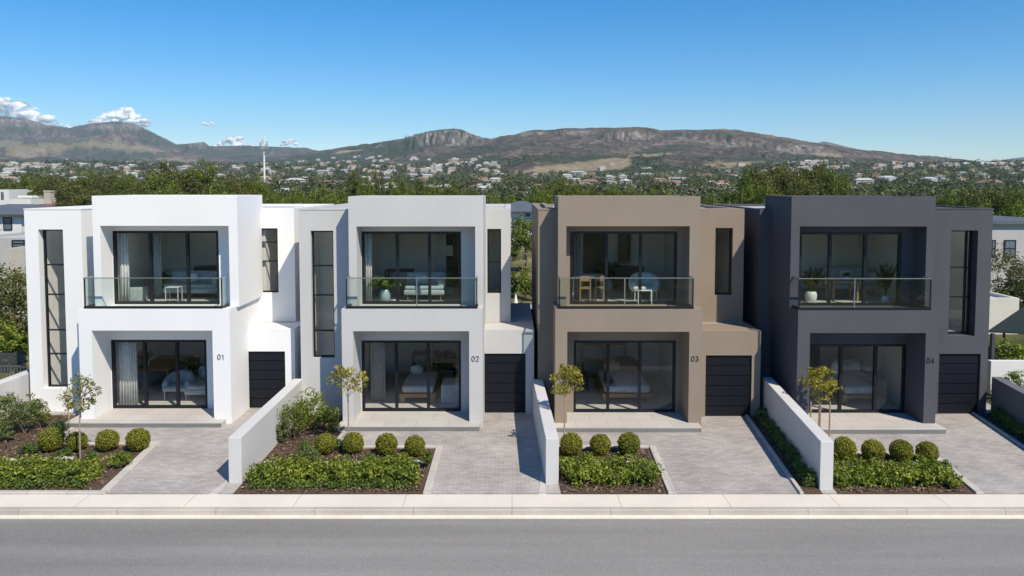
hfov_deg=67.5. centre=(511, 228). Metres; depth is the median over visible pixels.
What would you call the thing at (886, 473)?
hedge
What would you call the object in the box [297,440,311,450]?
shrub
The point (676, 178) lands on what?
town house
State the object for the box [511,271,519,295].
bush
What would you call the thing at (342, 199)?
tree
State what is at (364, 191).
tree
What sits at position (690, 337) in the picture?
townhouse
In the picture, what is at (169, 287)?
side table
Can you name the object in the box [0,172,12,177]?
town house
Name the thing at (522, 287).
bush
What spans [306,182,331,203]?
tree
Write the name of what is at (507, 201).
tree
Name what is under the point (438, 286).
sofa
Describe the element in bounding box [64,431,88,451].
clipped ball shrub
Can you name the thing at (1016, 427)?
hedge
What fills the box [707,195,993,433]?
townhouse
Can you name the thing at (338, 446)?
shrub
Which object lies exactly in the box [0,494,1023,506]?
pavement
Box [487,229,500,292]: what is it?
window
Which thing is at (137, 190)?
tree
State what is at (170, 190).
tree
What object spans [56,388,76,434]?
young tree
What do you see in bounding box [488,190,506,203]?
tree
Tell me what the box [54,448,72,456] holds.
shrub
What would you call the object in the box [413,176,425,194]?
tree
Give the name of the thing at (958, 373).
garage door
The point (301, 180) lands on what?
town house
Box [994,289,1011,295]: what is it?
bush
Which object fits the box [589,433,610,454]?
clipped ball shrub
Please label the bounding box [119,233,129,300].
curtain
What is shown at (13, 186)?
tree
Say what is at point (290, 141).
cloud
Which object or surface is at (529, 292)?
bush
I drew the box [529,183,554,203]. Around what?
tree
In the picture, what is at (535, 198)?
tree
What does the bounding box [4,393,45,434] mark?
shrub
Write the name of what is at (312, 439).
soil
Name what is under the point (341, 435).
edging
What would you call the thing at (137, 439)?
clipped ball shrub
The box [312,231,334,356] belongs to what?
window
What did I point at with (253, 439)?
garden wall
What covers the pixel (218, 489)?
edging
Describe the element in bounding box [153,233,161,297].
curtain
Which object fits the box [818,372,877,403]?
bed
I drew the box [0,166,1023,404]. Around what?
ground
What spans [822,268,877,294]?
sofa
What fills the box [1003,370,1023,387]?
bush
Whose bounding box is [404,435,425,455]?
clipped ball shrub
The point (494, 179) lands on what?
town house
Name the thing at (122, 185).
tree
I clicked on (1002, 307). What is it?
house
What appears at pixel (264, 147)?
radio mast
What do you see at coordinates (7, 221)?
window
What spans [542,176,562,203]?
tree
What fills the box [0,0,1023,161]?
sky
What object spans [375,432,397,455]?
clipped ball shrub
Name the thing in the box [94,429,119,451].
clipped ball shrub
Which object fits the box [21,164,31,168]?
town house
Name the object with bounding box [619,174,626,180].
town house
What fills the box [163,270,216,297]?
sofa
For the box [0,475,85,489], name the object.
ground cover
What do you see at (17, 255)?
house
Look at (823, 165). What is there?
tree
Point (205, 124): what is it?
cloud
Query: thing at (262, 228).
window
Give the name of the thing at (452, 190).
tree
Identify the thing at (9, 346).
bush
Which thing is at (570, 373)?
young tree
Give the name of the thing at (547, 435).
garden wall
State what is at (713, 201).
tree
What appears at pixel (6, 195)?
house
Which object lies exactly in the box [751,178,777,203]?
tree
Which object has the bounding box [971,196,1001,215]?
tree
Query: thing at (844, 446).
clipped ball shrub
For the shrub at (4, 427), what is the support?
on the soil at (29, 434)
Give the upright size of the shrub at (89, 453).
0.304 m
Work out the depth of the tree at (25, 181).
129.09 m
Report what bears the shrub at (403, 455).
on the soil at (322, 491)
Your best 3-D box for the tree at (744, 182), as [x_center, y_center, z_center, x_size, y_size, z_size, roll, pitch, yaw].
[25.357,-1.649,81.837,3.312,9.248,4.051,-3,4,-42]
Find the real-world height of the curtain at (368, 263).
2.199 m
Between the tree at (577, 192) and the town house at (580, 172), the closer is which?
the tree at (577, 192)
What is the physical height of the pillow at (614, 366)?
0.422 m
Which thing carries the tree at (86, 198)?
on the ground at (1016, 339)
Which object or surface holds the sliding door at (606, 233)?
in the townhouse at (690, 337)
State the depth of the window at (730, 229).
24.12 m
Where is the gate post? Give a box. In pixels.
[989,333,995,359]
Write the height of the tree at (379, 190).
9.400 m
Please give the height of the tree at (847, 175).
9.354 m
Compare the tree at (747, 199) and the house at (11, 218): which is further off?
the tree at (747, 199)
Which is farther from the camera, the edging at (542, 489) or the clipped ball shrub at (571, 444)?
the clipped ball shrub at (571, 444)
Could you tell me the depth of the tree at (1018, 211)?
53.79 m
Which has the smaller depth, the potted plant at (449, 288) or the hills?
the potted plant at (449, 288)
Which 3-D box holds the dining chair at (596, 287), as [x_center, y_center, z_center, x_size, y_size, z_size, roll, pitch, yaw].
[2.662,1.831,23.212,0.300,0.800,0.310,0,3,0]
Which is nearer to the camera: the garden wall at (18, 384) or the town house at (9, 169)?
the garden wall at (18, 384)
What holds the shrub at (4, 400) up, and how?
on the soil at (29, 434)
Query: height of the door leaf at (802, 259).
2.100 m
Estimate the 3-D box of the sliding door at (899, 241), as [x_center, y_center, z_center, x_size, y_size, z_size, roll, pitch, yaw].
[9.993,1.195,22.691,3.017,2.184,0.100,0,3,0]
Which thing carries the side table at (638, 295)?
on the townhouse at (690, 337)
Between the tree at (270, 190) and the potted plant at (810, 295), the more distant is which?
the tree at (270, 190)
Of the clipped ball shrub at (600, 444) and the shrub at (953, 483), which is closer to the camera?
the shrub at (953, 483)
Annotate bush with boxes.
[0,318,25,372]
[1,329,28,356]
[511,247,519,260]
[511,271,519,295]
[515,265,531,298]
[525,279,531,296]
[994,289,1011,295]
[995,338,1023,359]
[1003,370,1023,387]
[1009,289,1023,308]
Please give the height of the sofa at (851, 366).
0.820 m
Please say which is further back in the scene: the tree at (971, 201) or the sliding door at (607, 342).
the tree at (971, 201)
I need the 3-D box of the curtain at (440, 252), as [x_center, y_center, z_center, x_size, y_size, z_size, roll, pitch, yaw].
[-2.342,1.024,25.099,0.354,2.199,0.121,0,3,0]
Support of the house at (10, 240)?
on the ground at (1016, 339)
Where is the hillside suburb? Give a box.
[0,155,1023,172]
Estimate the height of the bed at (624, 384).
0.520 m
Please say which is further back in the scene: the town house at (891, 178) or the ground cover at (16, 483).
the town house at (891, 178)
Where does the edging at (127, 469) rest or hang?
on the driveway
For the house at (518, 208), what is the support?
on the ground at (1016, 339)
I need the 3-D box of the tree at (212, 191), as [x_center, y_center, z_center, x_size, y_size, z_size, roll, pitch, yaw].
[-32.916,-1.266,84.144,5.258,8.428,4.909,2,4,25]
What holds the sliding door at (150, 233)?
in the townhouse at (239, 335)
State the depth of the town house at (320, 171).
1093.70 m
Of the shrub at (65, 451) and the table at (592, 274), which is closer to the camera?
the shrub at (65, 451)
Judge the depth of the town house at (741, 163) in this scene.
1425.09 m
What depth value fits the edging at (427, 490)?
18.69 m
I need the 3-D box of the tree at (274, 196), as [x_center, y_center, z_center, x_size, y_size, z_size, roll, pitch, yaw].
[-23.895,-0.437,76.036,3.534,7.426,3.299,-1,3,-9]
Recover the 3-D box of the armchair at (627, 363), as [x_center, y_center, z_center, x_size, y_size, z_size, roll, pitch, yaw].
[3.914,4.840,26.325,0.931,0.838,0.769,0,3,0]
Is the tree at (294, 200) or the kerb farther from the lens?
the tree at (294, 200)
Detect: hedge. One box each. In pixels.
[0,452,111,486]
[245,452,421,488]
[559,450,664,487]
[754,406,817,487]
[833,452,964,488]
[988,404,1023,438]
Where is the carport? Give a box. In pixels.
[989,306,1023,355]
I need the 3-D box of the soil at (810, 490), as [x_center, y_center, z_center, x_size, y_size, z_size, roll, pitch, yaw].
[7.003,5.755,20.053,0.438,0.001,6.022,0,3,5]
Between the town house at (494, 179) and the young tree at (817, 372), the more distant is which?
the town house at (494, 179)
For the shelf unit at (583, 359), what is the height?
1.750 m
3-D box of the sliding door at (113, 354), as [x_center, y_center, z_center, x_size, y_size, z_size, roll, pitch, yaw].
[-10.621,4.390,23.124,2.874,2.096,0.100,0,3,0]
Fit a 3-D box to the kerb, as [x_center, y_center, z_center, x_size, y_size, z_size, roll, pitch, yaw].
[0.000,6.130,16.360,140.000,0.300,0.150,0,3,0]
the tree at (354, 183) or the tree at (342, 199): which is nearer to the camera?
the tree at (342, 199)
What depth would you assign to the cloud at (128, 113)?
9431.56 m
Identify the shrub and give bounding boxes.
[0,391,24,429]
[0,421,14,442]
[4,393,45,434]
[18,442,39,454]
[25,398,51,427]
[36,427,65,451]
[48,417,67,430]
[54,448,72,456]
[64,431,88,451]
[83,449,99,459]
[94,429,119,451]
[106,451,133,467]
[124,428,151,450]
[276,419,292,442]
[277,396,312,438]
[292,387,330,427]
[292,444,320,460]
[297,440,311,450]
[314,433,335,453]
[316,406,340,431]
[334,438,341,451]
[342,432,363,453]
[366,453,375,459]
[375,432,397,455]
[396,452,410,460]
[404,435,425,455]
[420,450,431,468]
[559,432,582,455]
[579,451,595,462]
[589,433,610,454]
[617,432,640,454]
[833,436,856,459]
[860,439,885,460]
[888,439,914,461]
[915,441,939,460]
[936,460,953,475]
[948,478,959,489]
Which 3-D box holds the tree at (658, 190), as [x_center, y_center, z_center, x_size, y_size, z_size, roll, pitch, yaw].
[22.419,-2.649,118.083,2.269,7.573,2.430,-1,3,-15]
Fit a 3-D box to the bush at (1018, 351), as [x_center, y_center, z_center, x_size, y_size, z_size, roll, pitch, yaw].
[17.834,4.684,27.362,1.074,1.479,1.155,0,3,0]
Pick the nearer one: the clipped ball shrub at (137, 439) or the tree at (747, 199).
the clipped ball shrub at (137, 439)
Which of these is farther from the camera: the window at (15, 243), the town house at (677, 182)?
the town house at (677, 182)
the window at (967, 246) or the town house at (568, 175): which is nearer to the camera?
the window at (967, 246)
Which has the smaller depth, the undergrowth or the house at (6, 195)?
the undergrowth
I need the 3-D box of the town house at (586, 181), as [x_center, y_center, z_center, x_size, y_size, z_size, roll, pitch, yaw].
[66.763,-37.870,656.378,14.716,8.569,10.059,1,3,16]
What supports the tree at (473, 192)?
on the ground at (1016, 339)
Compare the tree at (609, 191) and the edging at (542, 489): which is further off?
the tree at (609, 191)
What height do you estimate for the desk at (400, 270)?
0.850 m
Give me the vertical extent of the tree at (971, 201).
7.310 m
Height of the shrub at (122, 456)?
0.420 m
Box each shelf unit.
[430,343,458,383]
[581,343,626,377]
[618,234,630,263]
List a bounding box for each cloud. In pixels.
[0,97,56,125]
[89,107,150,127]
[201,121,215,125]
[212,136,255,145]
[280,139,297,145]
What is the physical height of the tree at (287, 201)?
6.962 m
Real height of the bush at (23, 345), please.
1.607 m
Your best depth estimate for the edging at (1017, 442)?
21.40 m
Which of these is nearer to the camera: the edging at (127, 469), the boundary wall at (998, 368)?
the edging at (127, 469)
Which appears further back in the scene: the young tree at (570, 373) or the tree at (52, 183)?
the tree at (52, 183)
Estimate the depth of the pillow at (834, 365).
24.88 m
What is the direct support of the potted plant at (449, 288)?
on the townhouse at (482, 321)
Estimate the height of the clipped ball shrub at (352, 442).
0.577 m
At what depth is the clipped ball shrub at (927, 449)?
18.84 m
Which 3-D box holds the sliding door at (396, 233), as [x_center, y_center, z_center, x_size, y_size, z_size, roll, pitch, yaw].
[-2.990,1.172,22.840,2.957,2.175,0.100,0,3,0]
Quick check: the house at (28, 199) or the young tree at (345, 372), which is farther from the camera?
the house at (28, 199)
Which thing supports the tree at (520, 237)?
on the ground at (1016, 339)
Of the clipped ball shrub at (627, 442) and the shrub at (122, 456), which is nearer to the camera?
the shrub at (122, 456)
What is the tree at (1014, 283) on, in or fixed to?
on the ground at (1016, 339)
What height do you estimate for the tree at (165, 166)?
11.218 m
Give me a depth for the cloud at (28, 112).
9313.17 m
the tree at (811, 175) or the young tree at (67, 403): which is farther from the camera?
the tree at (811, 175)
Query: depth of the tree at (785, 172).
84.95 m
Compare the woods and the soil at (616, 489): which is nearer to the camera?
the soil at (616, 489)
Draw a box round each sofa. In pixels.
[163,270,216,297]
[184,366,204,399]
[404,272,445,300]
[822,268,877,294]
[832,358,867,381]
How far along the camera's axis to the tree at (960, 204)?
65.79 m
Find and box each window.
[3,217,11,229]
[11,240,24,246]
[43,230,67,386]
[262,228,278,291]
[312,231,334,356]
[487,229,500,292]
[715,228,731,293]
[948,230,971,333]
[991,240,995,256]
[1004,240,1015,256]
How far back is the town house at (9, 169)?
893.14 m
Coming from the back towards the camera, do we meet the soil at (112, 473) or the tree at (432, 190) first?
the tree at (432, 190)
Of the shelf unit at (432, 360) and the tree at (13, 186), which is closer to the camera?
the shelf unit at (432, 360)
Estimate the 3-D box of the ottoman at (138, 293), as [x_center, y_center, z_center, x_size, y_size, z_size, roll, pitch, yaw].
[-11.780,2.037,23.988,0.560,0.420,0.500,0,3,0]
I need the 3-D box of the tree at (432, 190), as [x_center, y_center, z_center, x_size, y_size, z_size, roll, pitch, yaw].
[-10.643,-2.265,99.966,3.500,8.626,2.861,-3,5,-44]
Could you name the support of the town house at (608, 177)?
on the ground at (1016, 339)
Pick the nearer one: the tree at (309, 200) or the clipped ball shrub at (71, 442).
the clipped ball shrub at (71, 442)
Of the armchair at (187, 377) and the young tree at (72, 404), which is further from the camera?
the armchair at (187, 377)
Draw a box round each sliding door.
[111,340,207,407]
[112,231,219,303]
[361,231,460,303]
[362,340,460,410]
[570,231,676,303]
[573,340,675,411]
[799,232,901,304]
[809,344,905,412]
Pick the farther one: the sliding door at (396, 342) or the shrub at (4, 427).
the sliding door at (396, 342)
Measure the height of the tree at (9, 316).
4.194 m
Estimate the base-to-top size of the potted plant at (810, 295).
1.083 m
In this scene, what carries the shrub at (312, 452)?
on the soil at (322, 491)
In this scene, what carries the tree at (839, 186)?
on the ground at (1016, 339)
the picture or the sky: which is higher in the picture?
the sky
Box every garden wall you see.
[0,369,30,419]
[228,379,302,482]
[533,379,558,483]
[762,377,833,489]
[991,377,1023,424]
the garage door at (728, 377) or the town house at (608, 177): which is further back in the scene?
the town house at (608, 177)
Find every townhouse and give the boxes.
[23,195,333,427]
[298,195,533,430]
[532,195,760,431]
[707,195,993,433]
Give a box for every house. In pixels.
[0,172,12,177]
[0,189,31,204]
[0,204,56,233]
[0,232,24,308]
[3,168,15,170]
[4,176,19,182]
[4,246,27,325]
[9,195,55,203]
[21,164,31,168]
[37,190,88,205]
[48,164,57,167]
[123,172,138,176]
[285,178,305,187]
[315,170,332,173]
[489,178,500,183]
[508,201,531,246]
[562,174,571,178]
[574,171,584,176]
[581,179,598,184]
[604,175,614,179]
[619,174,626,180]
[620,179,632,185]
[665,180,683,184]
[670,177,685,180]
[737,162,745,165]
[853,178,873,186]
[878,176,897,180]
[920,177,937,183]
[975,180,1003,187]
[989,292,1018,333]
[990,215,1023,303]
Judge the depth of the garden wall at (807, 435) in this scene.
18.89 m
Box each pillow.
[411,365,422,374]
[603,360,619,372]
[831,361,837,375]
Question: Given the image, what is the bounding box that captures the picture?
[446,244,453,256]
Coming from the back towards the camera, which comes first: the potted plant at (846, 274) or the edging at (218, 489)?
the potted plant at (846, 274)
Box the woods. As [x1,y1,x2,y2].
[0,128,1023,206]
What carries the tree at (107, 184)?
on the ground at (1016, 339)
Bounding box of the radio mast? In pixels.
[259,136,267,181]
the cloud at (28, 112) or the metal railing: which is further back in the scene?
the cloud at (28, 112)
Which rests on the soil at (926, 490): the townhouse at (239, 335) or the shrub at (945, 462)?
the shrub at (945, 462)
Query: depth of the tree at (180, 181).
95.18 m
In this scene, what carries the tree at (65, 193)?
on the ground at (1016, 339)
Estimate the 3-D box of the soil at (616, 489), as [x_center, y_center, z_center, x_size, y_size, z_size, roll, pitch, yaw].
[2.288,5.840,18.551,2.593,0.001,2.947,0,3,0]
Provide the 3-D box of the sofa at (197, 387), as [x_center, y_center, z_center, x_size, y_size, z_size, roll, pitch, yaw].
[-9.749,4.950,24.546,1.020,0.820,1.300,0,3,0]
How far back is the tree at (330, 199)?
66.02 m
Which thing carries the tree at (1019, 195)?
on the ground at (1016, 339)
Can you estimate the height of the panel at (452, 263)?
2.150 m
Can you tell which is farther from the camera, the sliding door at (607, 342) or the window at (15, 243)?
the window at (15, 243)
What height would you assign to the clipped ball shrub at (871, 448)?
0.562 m
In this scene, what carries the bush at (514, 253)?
on the ground at (1016, 339)
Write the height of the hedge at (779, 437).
0.396 m
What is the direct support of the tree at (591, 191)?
on the ground at (1016, 339)
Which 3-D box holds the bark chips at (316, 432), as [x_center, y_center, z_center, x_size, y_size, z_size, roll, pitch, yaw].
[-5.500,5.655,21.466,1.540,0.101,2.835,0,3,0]
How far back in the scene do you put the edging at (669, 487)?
18.68 m
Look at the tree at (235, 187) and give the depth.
91.34 m
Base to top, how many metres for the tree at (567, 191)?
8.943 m
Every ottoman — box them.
[130,286,147,300]
[441,378,458,402]
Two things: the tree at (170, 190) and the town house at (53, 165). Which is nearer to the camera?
the tree at (170, 190)
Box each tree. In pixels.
[0,180,23,189]
[0,261,27,340]
[0,263,26,325]
[18,172,41,188]
[27,178,47,198]
[39,174,80,202]
[52,182,87,206]
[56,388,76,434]
[61,373,101,458]
[67,188,109,205]
[74,167,95,191]
[87,171,101,200]
[98,171,125,195]
[110,170,137,194]
[119,183,153,194]
[133,166,168,194]
[141,178,188,194]
[154,159,179,192]
[160,169,204,194]
[185,158,218,194]
[198,178,233,194]
[211,174,245,194]
[231,177,263,200]
[241,175,270,203]
[261,180,274,201]
[262,187,285,203]
[275,191,292,203]
[281,184,306,203]
[297,189,319,203]
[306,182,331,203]
[323,190,338,204]
[324,187,347,203]
[326,365,369,433]
[346,169,361,198]
[355,175,377,195]
[373,171,386,194]
[386,176,403,194]
[400,176,416,194]
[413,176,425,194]
[425,178,441,194]
[441,179,459,194]
[463,187,480,194]
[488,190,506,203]
[501,193,516,203]
[511,214,531,268]
[520,189,547,203]
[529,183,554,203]
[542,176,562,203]
[549,363,584,433]
[559,177,578,194]
[574,183,589,194]
[585,183,596,194]
[595,182,621,194]
[620,184,641,194]
[652,187,661,194]
[703,191,719,204]
[718,186,733,203]
[726,182,758,203]
[729,170,763,203]
[732,165,783,201]
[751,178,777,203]
[766,163,815,194]
[782,175,829,194]
[795,165,833,194]
[796,365,842,436]
[816,166,854,194]
[817,161,832,194]
[841,171,851,194]
[936,188,955,205]
[953,195,966,206]
[959,184,983,206]
[961,187,1002,210]
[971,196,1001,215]
[983,190,1015,215]
[990,243,1023,305]
[995,258,1023,307]
[996,185,1023,216]
[998,197,1023,216]
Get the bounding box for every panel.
[446,234,458,286]
[583,234,604,286]
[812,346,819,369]
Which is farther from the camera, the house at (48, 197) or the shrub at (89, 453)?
the house at (48, 197)
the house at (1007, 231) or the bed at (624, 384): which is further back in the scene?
the house at (1007, 231)
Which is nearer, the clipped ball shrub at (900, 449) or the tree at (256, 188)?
the clipped ball shrub at (900, 449)
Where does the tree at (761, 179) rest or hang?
on the ground at (1016, 339)
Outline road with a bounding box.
[0,519,1023,575]
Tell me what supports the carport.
on the ground at (1016, 339)
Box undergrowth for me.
[511,248,528,290]
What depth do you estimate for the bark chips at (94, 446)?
19.46 m
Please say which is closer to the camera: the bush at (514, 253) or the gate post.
the gate post
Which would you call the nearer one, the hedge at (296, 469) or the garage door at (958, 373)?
the hedge at (296, 469)
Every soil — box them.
[0,415,77,444]
[0,445,147,489]
[233,448,435,493]
[274,415,342,447]
[559,448,667,493]
[749,414,822,493]
[833,454,974,493]
[977,413,1023,443]
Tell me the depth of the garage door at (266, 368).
23.63 m
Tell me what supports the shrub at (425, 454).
on the soil at (322, 491)
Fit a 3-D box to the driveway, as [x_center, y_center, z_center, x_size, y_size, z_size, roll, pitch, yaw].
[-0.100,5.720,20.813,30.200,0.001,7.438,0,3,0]
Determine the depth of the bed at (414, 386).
23.80 m
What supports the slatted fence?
on the ground at (1016, 339)
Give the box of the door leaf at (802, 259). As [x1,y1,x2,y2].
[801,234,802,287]
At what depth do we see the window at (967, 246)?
23.12 m
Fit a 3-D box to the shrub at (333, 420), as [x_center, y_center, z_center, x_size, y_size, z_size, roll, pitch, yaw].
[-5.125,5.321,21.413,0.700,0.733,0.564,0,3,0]
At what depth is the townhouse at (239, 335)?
23.10 m
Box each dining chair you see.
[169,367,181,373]
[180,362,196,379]
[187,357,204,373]
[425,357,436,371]
[579,276,590,300]
[594,276,604,300]
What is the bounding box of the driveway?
[23,403,1023,493]
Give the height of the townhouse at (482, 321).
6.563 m
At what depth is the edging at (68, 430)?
21.37 m
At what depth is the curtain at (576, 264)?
23.54 m
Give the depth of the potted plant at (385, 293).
23.05 m
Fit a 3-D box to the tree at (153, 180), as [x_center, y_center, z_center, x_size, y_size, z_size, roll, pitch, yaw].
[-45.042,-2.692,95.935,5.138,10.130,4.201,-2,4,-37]
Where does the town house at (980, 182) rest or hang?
on the ground at (1016, 339)
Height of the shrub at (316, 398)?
1.156 m
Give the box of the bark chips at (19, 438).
[0,414,75,443]
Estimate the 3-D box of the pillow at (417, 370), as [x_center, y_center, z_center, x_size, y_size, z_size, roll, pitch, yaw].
[-3.135,4.664,25.183,0.402,0.320,0.185,0,3,0]
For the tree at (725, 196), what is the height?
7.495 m
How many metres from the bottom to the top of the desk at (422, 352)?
0.900 m
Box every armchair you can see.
[162,369,195,400]
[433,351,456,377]
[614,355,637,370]
[628,271,659,300]
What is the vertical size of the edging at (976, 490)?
0.110 m
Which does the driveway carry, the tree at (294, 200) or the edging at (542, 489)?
the edging at (542, 489)
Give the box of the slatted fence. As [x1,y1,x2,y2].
[0,352,25,373]
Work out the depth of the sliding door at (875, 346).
22.65 m
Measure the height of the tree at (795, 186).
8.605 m
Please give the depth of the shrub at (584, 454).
18.63 m
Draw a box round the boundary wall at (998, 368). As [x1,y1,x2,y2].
[987,360,1023,393]
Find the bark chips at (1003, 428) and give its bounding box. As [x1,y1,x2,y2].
[980,414,1023,441]
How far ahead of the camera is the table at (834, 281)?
23.54 m
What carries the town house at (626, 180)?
on the ground at (1016, 339)
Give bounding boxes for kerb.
[0,507,1023,514]
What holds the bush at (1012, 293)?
on the ground at (1016, 339)
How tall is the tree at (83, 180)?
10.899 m
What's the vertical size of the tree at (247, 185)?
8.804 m
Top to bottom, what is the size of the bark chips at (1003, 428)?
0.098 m
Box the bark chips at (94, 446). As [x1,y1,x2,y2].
[0,445,133,489]
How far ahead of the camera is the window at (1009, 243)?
44.08 m
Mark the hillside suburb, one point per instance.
(440, 168)
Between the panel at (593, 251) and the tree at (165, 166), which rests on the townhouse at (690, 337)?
the panel at (593, 251)
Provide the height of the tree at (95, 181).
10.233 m
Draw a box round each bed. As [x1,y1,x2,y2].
[399,372,440,402]
[595,371,652,402]
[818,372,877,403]
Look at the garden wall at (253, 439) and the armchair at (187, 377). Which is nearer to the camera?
the garden wall at (253, 439)
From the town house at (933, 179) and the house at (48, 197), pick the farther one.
the town house at (933, 179)
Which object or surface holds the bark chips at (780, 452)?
on the soil at (810, 490)
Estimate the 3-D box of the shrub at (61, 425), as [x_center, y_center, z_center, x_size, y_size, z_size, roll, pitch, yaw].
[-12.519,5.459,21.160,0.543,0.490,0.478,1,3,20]
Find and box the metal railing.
[0,365,27,378]
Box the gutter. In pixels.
[0,515,1023,518]
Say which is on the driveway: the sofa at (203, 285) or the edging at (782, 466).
the edging at (782, 466)
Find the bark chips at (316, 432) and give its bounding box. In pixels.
[277,415,342,446]
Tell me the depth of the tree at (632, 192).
105.38 m
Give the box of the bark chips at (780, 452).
[749,414,815,488]
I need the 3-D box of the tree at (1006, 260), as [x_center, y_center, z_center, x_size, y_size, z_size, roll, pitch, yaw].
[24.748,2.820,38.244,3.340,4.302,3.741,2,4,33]
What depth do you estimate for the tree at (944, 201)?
75.75 m
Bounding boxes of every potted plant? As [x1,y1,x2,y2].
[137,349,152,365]
[147,269,170,294]
[368,275,402,300]
[445,271,457,295]
[597,259,622,289]
[801,267,826,301]
[841,271,850,279]
[875,262,896,301]
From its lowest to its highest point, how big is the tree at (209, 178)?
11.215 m
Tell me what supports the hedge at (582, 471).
on the soil at (616, 489)
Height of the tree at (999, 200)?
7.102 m
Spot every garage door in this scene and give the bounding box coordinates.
[248,351,284,406]
[485,354,525,411]
[705,355,750,415]
[938,354,978,412]
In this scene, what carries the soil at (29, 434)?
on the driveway
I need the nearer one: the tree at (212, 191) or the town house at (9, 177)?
the tree at (212, 191)
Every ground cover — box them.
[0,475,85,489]
[246,476,416,490]
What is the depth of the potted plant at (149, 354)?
25.21 m
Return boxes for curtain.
[118,342,138,404]
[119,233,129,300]
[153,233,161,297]
[365,234,371,300]
[370,343,385,400]
[435,234,445,271]
[572,234,580,299]
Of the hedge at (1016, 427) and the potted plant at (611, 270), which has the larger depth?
the potted plant at (611, 270)
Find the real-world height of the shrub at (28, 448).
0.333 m
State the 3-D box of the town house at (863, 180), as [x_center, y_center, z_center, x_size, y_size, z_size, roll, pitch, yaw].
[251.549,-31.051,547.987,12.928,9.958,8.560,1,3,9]
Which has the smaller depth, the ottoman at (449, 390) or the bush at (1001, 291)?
the ottoman at (449, 390)
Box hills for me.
[0,116,1023,172]
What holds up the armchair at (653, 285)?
on the townhouse at (690, 337)
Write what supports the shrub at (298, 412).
on the soil at (312, 439)
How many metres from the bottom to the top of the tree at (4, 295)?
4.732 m
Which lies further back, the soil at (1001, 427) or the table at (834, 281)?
the table at (834, 281)
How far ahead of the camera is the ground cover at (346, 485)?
17.36 m
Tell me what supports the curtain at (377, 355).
hanging from the townhouse at (482, 321)
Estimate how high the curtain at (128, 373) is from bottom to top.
2.438 m
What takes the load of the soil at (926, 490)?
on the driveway
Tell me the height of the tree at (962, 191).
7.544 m
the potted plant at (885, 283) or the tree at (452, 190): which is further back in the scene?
the tree at (452, 190)
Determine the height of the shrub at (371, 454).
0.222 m
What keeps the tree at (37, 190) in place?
on the ground at (1016, 339)
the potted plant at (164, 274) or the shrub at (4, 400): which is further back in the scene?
the potted plant at (164, 274)
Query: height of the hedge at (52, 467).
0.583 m
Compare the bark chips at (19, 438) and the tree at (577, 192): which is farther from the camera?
the tree at (577, 192)
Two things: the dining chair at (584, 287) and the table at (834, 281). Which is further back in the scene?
the table at (834, 281)
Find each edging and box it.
[0,442,159,494]
[62,427,73,434]
[210,478,228,493]
[337,431,345,438]
[342,445,442,494]
[539,467,545,493]
[559,445,675,494]
[745,414,803,494]
[857,451,983,494]
[971,412,1023,448]
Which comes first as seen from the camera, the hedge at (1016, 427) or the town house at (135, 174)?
the hedge at (1016, 427)
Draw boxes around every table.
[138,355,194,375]
[165,286,182,300]
[572,273,603,299]
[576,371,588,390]
[637,290,651,303]
[825,279,858,300]
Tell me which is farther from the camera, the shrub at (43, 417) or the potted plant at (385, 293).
the potted plant at (385, 293)
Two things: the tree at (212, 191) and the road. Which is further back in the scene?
the tree at (212, 191)
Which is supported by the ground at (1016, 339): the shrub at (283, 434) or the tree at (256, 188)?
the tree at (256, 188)
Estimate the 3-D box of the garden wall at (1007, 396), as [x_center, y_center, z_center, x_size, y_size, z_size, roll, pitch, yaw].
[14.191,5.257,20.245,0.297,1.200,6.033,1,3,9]
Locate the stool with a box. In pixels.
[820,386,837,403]
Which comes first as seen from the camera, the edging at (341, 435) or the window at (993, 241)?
the edging at (341, 435)
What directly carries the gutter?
on the road
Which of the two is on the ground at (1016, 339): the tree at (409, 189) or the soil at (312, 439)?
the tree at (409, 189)
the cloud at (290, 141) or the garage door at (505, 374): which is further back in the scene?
the cloud at (290, 141)

